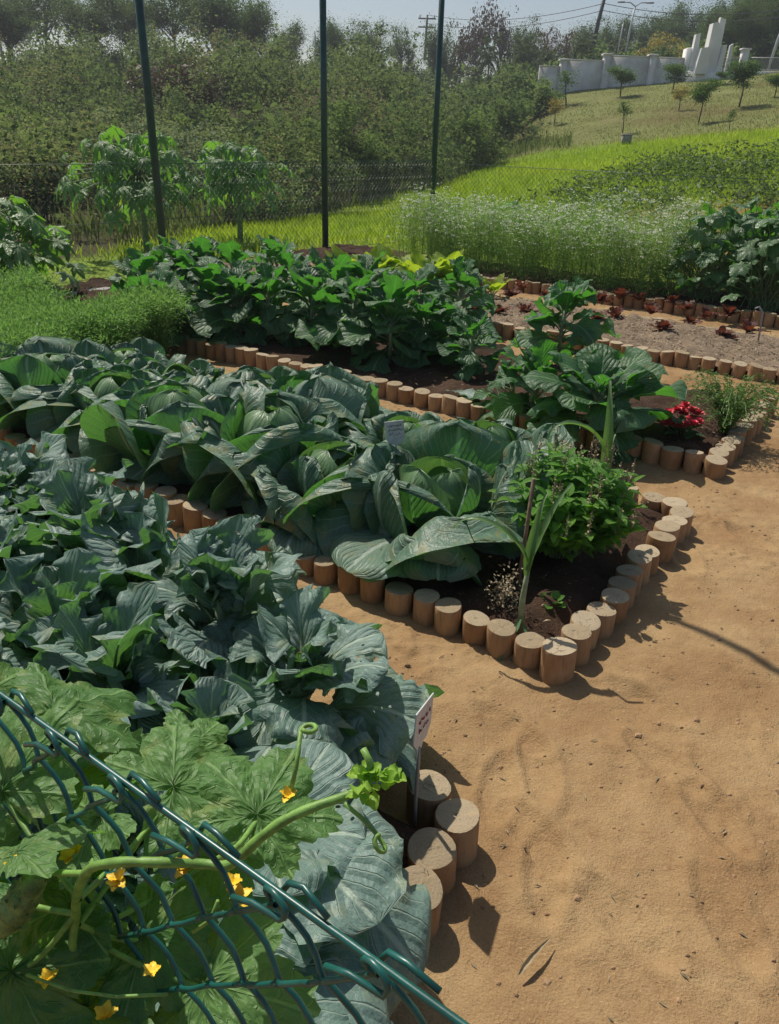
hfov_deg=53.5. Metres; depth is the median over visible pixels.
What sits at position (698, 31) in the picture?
leafy tree
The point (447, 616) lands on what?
log post
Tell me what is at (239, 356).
log post
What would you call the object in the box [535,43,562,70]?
palm tree
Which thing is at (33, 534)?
broccoli plant
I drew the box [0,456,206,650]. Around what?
broccoli plant
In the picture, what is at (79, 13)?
leafy tree
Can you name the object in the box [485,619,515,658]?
log post
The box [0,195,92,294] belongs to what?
castor plant
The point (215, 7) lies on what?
leafy tree
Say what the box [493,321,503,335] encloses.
log post
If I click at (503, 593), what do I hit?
dry clump
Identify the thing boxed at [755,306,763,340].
bent pipe
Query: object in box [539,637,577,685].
log post
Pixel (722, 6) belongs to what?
leafy tree
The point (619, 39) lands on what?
thin mast
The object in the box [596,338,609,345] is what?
log post
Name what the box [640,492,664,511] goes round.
log post
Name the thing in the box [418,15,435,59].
utility pole
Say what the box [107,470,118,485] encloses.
log post
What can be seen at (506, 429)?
cabbage
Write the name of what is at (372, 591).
log post
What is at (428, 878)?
log post
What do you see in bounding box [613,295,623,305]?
log post
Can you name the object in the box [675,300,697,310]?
lettuce seedling
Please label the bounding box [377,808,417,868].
bed soil
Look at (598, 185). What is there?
fence
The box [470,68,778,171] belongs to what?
lawn grass
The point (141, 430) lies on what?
cabbage
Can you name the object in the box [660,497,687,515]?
log post
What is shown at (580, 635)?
log post
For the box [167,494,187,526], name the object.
log post
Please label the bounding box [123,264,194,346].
collard plant
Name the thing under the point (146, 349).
cabbage
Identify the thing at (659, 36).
palm tree
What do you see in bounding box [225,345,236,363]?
log post
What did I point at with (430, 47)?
leafy tree
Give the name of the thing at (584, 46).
palm tree
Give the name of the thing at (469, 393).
fallen leaf
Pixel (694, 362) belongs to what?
log post
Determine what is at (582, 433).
log post
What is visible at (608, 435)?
corn stalk
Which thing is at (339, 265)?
collard plant
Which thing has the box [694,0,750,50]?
leafy tree
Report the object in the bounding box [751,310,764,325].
log post
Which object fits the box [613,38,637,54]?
palm tree
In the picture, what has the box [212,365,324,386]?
cabbage
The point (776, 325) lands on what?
log post
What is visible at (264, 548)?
log post
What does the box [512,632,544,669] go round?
log post
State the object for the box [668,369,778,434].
herb bush
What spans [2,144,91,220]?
shrub
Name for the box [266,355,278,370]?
log post
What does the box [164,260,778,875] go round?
garden ground
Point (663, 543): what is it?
log post
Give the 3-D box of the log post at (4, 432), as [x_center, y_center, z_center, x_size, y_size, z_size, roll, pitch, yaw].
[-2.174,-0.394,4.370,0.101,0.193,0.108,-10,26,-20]
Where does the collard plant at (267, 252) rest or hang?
on the bed soil at (425, 378)
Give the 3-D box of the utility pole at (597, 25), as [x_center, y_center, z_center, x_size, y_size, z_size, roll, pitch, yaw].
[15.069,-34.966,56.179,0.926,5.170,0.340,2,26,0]
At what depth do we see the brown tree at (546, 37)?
72.94 m
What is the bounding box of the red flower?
[656,401,705,439]
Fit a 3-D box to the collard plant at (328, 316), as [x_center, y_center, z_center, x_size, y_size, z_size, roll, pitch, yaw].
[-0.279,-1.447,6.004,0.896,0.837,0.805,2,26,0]
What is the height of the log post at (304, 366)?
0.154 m
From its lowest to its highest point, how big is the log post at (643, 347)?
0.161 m
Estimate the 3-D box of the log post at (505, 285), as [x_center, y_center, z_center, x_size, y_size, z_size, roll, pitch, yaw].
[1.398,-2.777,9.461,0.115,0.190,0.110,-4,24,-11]
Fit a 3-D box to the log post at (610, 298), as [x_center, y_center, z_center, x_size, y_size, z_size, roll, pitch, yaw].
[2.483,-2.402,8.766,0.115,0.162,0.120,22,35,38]
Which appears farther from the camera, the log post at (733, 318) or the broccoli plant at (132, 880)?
the log post at (733, 318)
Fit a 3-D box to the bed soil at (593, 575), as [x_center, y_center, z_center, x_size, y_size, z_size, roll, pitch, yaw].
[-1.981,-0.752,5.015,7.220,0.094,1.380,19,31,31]
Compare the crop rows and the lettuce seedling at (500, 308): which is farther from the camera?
the crop rows
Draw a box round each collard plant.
[108,247,184,292]
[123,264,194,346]
[146,235,199,293]
[164,248,259,340]
[166,235,217,295]
[185,259,283,344]
[200,240,265,305]
[226,263,308,347]
[246,234,301,291]
[259,244,311,306]
[270,260,346,341]
[282,254,370,324]
[295,270,397,356]
[297,246,343,321]
[332,272,436,373]
[338,251,392,312]
[384,263,461,325]
[385,291,474,368]
[423,300,475,365]
[426,256,497,319]
[436,309,515,380]
[471,359,534,412]
[476,339,576,425]
[510,276,620,364]
[522,343,686,467]
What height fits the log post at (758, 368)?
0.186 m
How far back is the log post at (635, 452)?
4.43 m
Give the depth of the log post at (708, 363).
6.17 m
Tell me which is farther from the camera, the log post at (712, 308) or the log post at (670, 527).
the log post at (712, 308)
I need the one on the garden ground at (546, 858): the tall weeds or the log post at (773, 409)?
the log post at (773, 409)
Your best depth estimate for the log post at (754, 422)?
4.80 m
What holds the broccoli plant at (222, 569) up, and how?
on the bed soil at (405, 831)
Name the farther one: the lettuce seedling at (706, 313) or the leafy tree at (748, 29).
the leafy tree at (748, 29)
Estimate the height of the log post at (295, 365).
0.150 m
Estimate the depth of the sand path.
2.18 m
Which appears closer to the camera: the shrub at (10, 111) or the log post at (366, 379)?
the log post at (366, 379)
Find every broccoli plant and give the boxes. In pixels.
[0,431,68,512]
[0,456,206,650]
[0,459,67,530]
[0,507,56,650]
[0,547,137,721]
[0,617,67,681]
[4,809,47,880]
[14,582,228,743]
[21,665,130,875]
[57,491,254,683]
[99,893,138,931]
[100,791,173,921]
[108,844,392,1023]
[126,514,336,748]
[129,648,353,819]
[164,739,430,1017]
[178,583,444,793]
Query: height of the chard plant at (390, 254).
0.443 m
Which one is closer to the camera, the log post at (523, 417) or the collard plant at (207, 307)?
the log post at (523, 417)
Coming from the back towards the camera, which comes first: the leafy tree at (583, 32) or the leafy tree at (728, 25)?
the leafy tree at (583, 32)
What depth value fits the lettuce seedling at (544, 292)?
8.46 m
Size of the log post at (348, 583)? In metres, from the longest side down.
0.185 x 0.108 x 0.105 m
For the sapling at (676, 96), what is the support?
on the ground at (604, 122)
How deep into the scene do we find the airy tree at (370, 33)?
62.66 m
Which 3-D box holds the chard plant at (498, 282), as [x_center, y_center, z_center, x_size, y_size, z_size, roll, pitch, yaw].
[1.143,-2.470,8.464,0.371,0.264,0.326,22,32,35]
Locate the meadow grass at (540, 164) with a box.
[35,125,778,270]
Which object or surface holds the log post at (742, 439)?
on the garden ground at (546, 858)
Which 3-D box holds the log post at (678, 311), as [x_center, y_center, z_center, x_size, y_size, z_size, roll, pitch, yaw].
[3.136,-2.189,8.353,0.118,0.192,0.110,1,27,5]
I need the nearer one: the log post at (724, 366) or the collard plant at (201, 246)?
the log post at (724, 366)
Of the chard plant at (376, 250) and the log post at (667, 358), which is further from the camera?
the chard plant at (376, 250)
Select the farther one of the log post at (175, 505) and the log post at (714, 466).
the log post at (714, 466)
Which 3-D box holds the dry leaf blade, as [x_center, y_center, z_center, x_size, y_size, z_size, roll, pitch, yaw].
[0.325,0.985,1.719,0.012,0.014,0.122,24,34,38]
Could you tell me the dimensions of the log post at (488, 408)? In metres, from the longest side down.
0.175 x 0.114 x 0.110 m
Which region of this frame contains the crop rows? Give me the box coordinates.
[512,137,778,215]
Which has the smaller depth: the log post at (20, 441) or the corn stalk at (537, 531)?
the corn stalk at (537, 531)
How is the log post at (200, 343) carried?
on the garden ground at (546, 858)
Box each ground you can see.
[0,71,778,289]
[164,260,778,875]
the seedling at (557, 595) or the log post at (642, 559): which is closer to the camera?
the seedling at (557, 595)
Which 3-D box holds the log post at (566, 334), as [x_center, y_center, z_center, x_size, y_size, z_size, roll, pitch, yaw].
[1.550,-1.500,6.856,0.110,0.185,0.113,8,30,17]
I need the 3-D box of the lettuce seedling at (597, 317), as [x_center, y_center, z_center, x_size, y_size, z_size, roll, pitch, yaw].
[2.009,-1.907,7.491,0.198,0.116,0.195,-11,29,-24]
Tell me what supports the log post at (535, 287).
on the garden ground at (546, 858)
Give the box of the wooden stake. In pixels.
[516,478,535,589]
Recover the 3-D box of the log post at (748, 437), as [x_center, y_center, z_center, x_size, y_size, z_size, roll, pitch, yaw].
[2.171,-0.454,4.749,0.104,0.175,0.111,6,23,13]
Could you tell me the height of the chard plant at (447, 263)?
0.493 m
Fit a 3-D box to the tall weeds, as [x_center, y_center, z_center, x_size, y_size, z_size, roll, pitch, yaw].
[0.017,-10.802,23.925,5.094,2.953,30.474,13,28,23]
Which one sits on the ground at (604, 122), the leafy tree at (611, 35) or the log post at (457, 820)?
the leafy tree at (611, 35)
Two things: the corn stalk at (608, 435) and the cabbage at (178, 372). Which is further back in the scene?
the cabbage at (178, 372)
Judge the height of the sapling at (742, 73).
2.445 m
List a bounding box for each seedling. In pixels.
[495,304,510,313]
[499,285,521,296]
[515,280,528,289]
[515,301,536,313]
[537,289,548,295]
[540,591,565,608]
[589,311,607,319]
[596,291,612,302]
[604,305,626,318]
[612,287,629,298]
[630,292,646,300]
[643,302,662,313]
[649,319,674,329]
[662,293,680,305]
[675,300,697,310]
[681,311,701,323]
[697,305,716,318]
[711,325,737,337]
[719,304,740,317]
[737,317,764,331]
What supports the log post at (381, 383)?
on the garden ground at (546, 858)
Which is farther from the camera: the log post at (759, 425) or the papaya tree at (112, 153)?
the papaya tree at (112, 153)
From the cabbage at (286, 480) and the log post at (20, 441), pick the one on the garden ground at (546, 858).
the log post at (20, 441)
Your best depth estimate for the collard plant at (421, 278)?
6.64 m
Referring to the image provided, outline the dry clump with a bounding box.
[484,556,522,614]
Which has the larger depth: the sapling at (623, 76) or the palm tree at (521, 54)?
the palm tree at (521, 54)
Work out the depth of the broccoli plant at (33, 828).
1.55 m
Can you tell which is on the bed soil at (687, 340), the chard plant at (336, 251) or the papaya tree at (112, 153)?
the chard plant at (336, 251)
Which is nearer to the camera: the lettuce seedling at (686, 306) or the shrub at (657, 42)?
the lettuce seedling at (686, 306)
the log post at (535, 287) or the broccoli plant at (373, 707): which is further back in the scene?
the log post at (535, 287)
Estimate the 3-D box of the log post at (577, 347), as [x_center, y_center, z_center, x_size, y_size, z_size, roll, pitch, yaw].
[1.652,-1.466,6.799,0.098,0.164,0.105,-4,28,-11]
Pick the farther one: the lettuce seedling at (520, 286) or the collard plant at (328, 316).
the lettuce seedling at (520, 286)
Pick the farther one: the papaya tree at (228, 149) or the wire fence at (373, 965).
the papaya tree at (228, 149)
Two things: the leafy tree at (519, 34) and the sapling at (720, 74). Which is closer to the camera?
the sapling at (720, 74)
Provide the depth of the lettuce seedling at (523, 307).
7.77 m
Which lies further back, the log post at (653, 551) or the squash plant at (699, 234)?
the squash plant at (699, 234)
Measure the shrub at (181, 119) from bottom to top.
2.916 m
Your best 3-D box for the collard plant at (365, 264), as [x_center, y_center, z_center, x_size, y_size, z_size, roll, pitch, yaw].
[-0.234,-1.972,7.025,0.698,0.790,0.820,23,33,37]
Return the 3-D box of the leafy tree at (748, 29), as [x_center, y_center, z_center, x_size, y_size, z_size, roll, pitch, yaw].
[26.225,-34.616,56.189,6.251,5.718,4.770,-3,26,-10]
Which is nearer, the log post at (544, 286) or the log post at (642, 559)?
the log post at (642, 559)
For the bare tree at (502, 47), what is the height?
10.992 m
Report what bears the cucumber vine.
attached to the wire fence at (373, 965)
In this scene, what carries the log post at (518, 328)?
on the garden ground at (546, 858)
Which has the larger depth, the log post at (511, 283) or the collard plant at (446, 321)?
the log post at (511, 283)
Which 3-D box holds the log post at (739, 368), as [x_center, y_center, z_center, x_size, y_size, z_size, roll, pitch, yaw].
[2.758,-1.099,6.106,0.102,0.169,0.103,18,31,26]
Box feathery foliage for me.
[0,258,194,358]
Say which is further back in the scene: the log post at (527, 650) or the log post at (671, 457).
the log post at (671, 457)
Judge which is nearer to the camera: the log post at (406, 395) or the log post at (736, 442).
the log post at (736, 442)
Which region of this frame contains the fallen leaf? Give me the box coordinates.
[447,388,485,400]
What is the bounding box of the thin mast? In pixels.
[617,24,623,54]
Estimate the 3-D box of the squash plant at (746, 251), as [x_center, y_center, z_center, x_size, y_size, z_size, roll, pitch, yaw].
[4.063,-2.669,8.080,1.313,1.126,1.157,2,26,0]
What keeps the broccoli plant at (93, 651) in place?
on the bed soil at (405, 831)
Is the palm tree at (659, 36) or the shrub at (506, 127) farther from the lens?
the palm tree at (659, 36)
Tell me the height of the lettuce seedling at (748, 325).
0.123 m
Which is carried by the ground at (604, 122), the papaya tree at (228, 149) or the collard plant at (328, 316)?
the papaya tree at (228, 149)
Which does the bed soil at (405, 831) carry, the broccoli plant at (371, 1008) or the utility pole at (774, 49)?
the broccoli plant at (371, 1008)
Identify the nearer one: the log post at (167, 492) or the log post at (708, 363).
the log post at (167, 492)
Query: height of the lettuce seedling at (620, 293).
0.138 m
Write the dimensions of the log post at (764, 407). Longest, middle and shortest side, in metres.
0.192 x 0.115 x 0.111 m
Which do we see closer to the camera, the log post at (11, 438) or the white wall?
the log post at (11, 438)
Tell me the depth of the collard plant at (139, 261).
6.74 m
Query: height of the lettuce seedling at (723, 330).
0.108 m
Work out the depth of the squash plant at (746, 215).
8.60 m
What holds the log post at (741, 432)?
on the garden ground at (546, 858)
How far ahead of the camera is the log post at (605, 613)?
2.83 m
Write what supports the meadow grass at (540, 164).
on the ground at (604, 122)
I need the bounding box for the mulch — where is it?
[254,278,778,620]
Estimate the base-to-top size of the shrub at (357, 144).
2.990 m
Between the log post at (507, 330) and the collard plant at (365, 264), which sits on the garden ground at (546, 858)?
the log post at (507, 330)
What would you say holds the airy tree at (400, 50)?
on the ground at (604, 122)
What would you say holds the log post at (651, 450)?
on the garden ground at (546, 858)
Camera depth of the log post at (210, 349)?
6.24 m
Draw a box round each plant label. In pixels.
[384,420,404,447]
[413,693,433,828]
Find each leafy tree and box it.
[0,0,49,67]
[38,0,135,61]
[103,0,169,53]
[152,0,268,50]
[233,0,279,56]
[268,14,309,66]
[307,10,354,63]
[417,12,460,94]
[506,11,545,69]
[565,13,613,58]
[594,8,642,53]
[618,2,682,53]
[658,0,713,47]
[692,7,719,44]
[693,0,741,37]
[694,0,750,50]
[723,0,778,49]
[724,0,768,38]
[741,0,778,67]
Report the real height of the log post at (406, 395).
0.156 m
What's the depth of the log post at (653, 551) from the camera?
3.26 m
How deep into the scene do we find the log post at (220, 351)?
6.19 m
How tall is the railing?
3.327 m
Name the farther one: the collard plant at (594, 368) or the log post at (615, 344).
the log post at (615, 344)
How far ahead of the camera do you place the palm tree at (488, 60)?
56.82 m
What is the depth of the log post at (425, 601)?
2.88 m
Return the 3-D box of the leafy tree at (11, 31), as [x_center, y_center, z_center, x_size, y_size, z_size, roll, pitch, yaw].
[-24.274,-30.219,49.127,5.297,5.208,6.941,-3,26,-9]
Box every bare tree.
[448,15,481,94]
[460,0,505,81]
[481,0,518,66]
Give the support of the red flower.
on the bed soil at (425, 378)
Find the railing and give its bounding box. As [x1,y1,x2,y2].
[722,48,778,75]
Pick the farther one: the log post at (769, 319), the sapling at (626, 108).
the sapling at (626, 108)
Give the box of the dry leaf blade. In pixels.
[519,937,550,975]
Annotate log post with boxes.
[0,427,12,450]
[4,433,26,450]
[15,438,32,451]
[29,437,40,453]
[68,453,77,464]
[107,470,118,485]
[116,478,138,490]
[135,483,158,500]
[154,486,176,519]
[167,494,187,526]
[177,333,189,350]
[182,500,208,532]
[185,338,198,353]
[195,338,207,355]
[202,508,226,527]
[205,342,214,358]
[215,341,226,360]
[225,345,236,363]
[235,345,247,365]
[244,348,258,366]
[256,353,268,370]
[258,544,268,551]
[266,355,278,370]
[278,358,290,366]
[289,361,301,370]
[296,555,315,576]
[300,363,312,370]
[308,364,322,368]
[313,555,337,585]
[337,566,359,595]
[359,376,373,382]
[360,578,384,603]
[371,378,388,397]
[384,581,413,616]
[386,381,402,401]
[398,386,413,404]
[405,865,442,940]
[406,769,450,829]
[407,827,456,895]
[412,589,439,625]
[413,388,429,407]
[428,393,442,411]
[434,597,461,636]
[434,798,479,867]
[440,394,458,414]
[456,397,472,418]
[462,610,489,644]
[470,402,485,420]
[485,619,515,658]
[486,405,494,420]
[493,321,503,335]
[500,277,508,289]
[501,322,513,338]
[507,279,516,289]
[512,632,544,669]
[514,327,525,337]
[514,413,519,426]
[518,413,535,429]
[524,280,531,293]
[532,282,539,293]
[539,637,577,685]
[541,284,551,294]
[546,330,558,346]
[558,331,570,344]
[561,623,591,665]
[570,610,600,650]
[571,422,587,446]
[574,339,582,349]
[585,430,598,451]
[586,601,616,638]
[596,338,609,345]
[600,588,629,623]
[603,292,613,304]
[607,576,636,608]
[609,341,622,349]
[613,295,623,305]
[615,564,642,595]
[620,344,632,353]
[623,294,634,306]
[623,486,638,502]
[626,550,651,585]
[627,435,642,456]
[633,297,643,308]
[635,544,659,575]
[637,346,647,350]
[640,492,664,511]
[641,438,662,463]
[644,298,654,309]
[646,531,675,563]
[647,349,659,362]
[653,520,679,551]
[654,297,664,311]
[659,350,674,365]
[659,446,683,469]
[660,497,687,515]
[661,515,687,543]
[663,300,673,312]
[669,506,693,536]
[673,300,684,314]
[673,350,689,367]
[683,450,703,473]
[684,302,695,315]
[687,356,702,369]
[694,303,706,316]
[700,356,715,372]
[702,455,727,479]
[707,305,716,318]
[708,447,728,460]
[715,442,735,466]
[716,306,726,320]
[717,359,731,375]
[720,437,740,460]
[726,309,740,321]
[726,434,744,455]
[728,428,746,438]
[730,361,746,378]
[735,423,753,444]
[737,417,757,437]
[739,309,752,322]
[745,411,763,434]
[746,363,764,381]
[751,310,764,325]
[752,404,768,422]
[760,367,776,382]
[762,312,776,326]
[762,396,778,417]
[774,315,778,328]
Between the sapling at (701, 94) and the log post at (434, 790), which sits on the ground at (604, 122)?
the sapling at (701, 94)
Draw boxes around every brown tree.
[529,18,563,60]
[543,24,585,60]
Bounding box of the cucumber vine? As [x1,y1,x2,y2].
[0,661,406,1023]
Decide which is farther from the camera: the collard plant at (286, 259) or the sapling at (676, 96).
the sapling at (676, 96)
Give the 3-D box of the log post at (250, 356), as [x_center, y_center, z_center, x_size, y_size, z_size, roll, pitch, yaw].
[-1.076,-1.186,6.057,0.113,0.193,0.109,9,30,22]
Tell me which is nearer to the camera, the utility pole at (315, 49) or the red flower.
the red flower
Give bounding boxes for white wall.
[538,53,684,96]
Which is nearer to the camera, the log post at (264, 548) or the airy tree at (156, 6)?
the log post at (264, 548)
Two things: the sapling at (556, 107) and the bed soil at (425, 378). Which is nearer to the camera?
the bed soil at (425, 378)
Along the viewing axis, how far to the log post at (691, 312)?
8.27 m
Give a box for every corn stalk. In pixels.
[455,482,572,660]
[547,380,615,465]
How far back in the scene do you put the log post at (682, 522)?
3.52 m
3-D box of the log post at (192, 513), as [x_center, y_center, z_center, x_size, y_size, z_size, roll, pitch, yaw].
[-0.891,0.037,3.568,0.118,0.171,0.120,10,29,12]
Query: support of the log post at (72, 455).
on the garden ground at (546, 858)
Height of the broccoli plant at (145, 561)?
0.648 m
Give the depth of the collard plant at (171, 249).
7.33 m
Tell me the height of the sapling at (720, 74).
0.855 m
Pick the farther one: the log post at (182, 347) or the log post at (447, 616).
the log post at (182, 347)
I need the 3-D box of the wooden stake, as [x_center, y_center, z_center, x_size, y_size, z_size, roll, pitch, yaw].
[0.510,0.114,2.921,0.018,0.502,0.072,14,28,23]
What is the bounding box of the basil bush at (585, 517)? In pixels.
[488,427,647,562]
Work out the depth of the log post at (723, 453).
4.31 m
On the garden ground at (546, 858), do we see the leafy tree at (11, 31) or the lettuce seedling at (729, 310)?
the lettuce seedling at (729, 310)
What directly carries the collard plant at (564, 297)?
on the bed soil at (425, 378)
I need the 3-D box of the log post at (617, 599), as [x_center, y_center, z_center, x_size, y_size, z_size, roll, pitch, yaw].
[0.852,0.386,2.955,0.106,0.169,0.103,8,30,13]
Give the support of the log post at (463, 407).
on the garden ground at (546, 858)
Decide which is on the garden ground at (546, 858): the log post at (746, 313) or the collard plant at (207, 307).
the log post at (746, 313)
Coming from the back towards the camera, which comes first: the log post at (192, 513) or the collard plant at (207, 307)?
the collard plant at (207, 307)
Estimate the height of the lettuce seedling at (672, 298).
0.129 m
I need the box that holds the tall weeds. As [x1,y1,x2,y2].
[7,128,576,243]
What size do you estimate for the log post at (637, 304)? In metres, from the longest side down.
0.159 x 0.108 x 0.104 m
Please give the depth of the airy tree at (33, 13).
50.95 m
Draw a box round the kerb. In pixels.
[52,283,196,295]
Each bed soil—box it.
[13,427,663,639]
[26,277,748,463]
[223,259,778,375]
[293,244,778,314]
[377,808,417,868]
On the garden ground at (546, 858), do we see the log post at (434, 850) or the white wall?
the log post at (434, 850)
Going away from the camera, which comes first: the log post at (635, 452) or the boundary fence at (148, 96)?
the log post at (635, 452)
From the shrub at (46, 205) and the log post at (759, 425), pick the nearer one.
the log post at (759, 425)
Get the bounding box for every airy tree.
[2,0,59,71]
[6,0,81,43]
[118,0,201,51]
[223,0,286,53]
[339,9,401,66]
[385,16,424,74]
[647,11,691,48]
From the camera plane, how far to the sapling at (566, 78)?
45.05 m
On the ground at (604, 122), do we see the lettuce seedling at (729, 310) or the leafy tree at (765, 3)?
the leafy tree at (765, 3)
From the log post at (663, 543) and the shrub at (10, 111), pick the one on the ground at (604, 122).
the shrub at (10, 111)
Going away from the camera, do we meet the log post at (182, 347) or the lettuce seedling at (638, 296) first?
the log post at (182, 347)
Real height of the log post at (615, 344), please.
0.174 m
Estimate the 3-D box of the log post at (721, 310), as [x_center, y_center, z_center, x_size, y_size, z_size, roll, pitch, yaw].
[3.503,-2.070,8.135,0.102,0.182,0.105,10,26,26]
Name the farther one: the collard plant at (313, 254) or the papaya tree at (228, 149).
the papaya tree at (228, 149)
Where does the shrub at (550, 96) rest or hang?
on the ground at (604, 122)
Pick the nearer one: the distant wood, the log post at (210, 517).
the log post at (210, 517)
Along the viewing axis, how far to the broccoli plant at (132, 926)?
1.36 m
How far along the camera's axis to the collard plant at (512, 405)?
4.72 m
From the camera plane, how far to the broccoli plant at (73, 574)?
2.02 m
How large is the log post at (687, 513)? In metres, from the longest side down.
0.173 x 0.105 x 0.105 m
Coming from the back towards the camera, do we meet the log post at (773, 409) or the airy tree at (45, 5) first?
the airy tree at (45, 5)
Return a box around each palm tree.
[474,32,505,90]
[506,33,542,78]
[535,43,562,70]
[567,32,600,59]
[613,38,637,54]
[640,34,667,53]
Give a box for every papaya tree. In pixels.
[54,125,218,253]
[186,140,297,243]
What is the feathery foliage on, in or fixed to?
on the garden ground at (546, 858)
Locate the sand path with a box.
[297,360,778,1023]
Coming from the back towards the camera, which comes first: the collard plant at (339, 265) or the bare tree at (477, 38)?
the bare tree at (477, 38)
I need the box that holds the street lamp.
[617,1,653,51]
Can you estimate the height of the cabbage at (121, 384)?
0.412 m
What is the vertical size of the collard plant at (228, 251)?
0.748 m
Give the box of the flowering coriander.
[377,177,724,299]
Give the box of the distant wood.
[0,31,778,134]
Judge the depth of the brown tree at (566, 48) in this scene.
70.12 m
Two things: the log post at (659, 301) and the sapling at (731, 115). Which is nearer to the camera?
the log post at (659, 301)
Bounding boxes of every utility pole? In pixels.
[314,31,317,77]
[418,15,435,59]
[590,0,605,54]
[768,35,778,69]
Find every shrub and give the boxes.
[0,100,113,207]
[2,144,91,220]
[84,107,228,223]
[123,51,233,120]
[169,101,229,216]
[298,94,393,188]
[399,104,512,169]
[479,90,534,145]
[516,77,565,119]
[633,31,688,56]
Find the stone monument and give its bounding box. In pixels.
[682,17,733,81]
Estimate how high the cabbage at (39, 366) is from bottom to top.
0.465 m
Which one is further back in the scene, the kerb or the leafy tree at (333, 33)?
the leafy tree at (333, 33)
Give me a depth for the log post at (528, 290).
9.24 m
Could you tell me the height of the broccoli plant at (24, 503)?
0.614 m
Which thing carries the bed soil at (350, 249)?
on the garden ground at (546, 858)
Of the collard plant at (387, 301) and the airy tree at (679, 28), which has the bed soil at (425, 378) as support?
the collard plant at (387, 301)
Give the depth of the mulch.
6.89 m
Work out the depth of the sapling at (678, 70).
44.93 m
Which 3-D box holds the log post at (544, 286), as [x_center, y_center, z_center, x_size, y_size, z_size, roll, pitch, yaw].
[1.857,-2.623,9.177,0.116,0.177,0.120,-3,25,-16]
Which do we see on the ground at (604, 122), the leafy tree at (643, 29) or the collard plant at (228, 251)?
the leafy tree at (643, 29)
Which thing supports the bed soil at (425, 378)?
on the garden ground at (546, 858)
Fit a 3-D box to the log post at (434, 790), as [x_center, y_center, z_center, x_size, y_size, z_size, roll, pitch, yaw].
[0.102,0.794,2.076,0.114,0.169,0.119,-14,30,-29]
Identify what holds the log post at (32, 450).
on the garden ground at (546, 858)
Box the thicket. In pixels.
[0,1,556,230]
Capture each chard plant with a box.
[323,244,356,273]
[352,244,401,281]
[381,244,427,271]
[389,248,446,291]
[430,249,463,279]
[476,273,512,295]
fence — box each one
[0,0,444,283]
[0,688,469,1023]
[435,163,778,259]
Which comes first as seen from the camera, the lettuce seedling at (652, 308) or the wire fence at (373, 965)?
the wire fence at (373, 965)
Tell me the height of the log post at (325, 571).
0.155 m
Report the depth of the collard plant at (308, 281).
6.23 m
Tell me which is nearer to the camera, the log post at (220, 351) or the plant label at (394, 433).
the plant label at (394, 433)
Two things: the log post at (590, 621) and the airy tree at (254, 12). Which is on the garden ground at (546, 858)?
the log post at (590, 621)
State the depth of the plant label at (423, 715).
1.86 m
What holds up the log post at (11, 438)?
on the garden ground at (546, 858)
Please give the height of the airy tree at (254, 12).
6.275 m
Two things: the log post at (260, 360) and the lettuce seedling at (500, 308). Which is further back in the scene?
the lettuce seedling at (500, 308)
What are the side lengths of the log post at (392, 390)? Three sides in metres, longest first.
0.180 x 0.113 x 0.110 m
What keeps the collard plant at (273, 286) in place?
on the bed soil at (425, 378)
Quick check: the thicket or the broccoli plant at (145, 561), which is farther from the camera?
the thicket
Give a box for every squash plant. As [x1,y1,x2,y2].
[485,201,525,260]
[645,203,768,302]
[711,195,778,297]
[714,202,778,311]
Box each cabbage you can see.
[0,335,120,428]
[0,340,22,373]
[26,363,209,451]
[67,377,272,484]
[102,336,185,367]
[126,357,224,384]
[159,374,373,511]
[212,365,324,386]
[223,362,392,442]
[240,436,412,557]
[314,419,549,585]
[338,410,443,443]
[415,417,574,461]
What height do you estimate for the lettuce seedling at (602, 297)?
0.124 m
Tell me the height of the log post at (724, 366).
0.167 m
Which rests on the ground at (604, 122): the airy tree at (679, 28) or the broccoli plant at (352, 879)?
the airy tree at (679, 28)
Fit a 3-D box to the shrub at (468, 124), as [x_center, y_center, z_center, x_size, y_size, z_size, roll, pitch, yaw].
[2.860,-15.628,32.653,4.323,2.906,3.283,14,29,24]
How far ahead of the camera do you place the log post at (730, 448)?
4.39 m
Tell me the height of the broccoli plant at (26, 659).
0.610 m
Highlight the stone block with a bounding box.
[621,134,632,143]
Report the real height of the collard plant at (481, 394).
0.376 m
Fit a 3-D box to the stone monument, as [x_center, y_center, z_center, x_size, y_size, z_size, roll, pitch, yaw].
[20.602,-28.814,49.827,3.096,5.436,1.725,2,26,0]
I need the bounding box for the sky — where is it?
[0,0,733,134]
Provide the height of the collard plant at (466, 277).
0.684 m
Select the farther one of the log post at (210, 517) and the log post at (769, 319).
the log post at (769, 319)
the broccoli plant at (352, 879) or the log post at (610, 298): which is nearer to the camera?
the broccoli plant at (352, 879)
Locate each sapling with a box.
[546,98,564,124]
[552,67,580,105]
[605,64,644,96]
[616,99,632,133]
[658,61,693,92]
[667,85,692,109]
[684,76,725,123]
[714,71,731,78]
[720,56,768,106]
[724,108,737,130]
[761,73,778,96]
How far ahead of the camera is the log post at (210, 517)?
3.46 m
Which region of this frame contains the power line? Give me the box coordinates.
[427,3,778,27]
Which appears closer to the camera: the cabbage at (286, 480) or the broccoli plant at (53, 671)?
the broccoli plant at (53, 671)

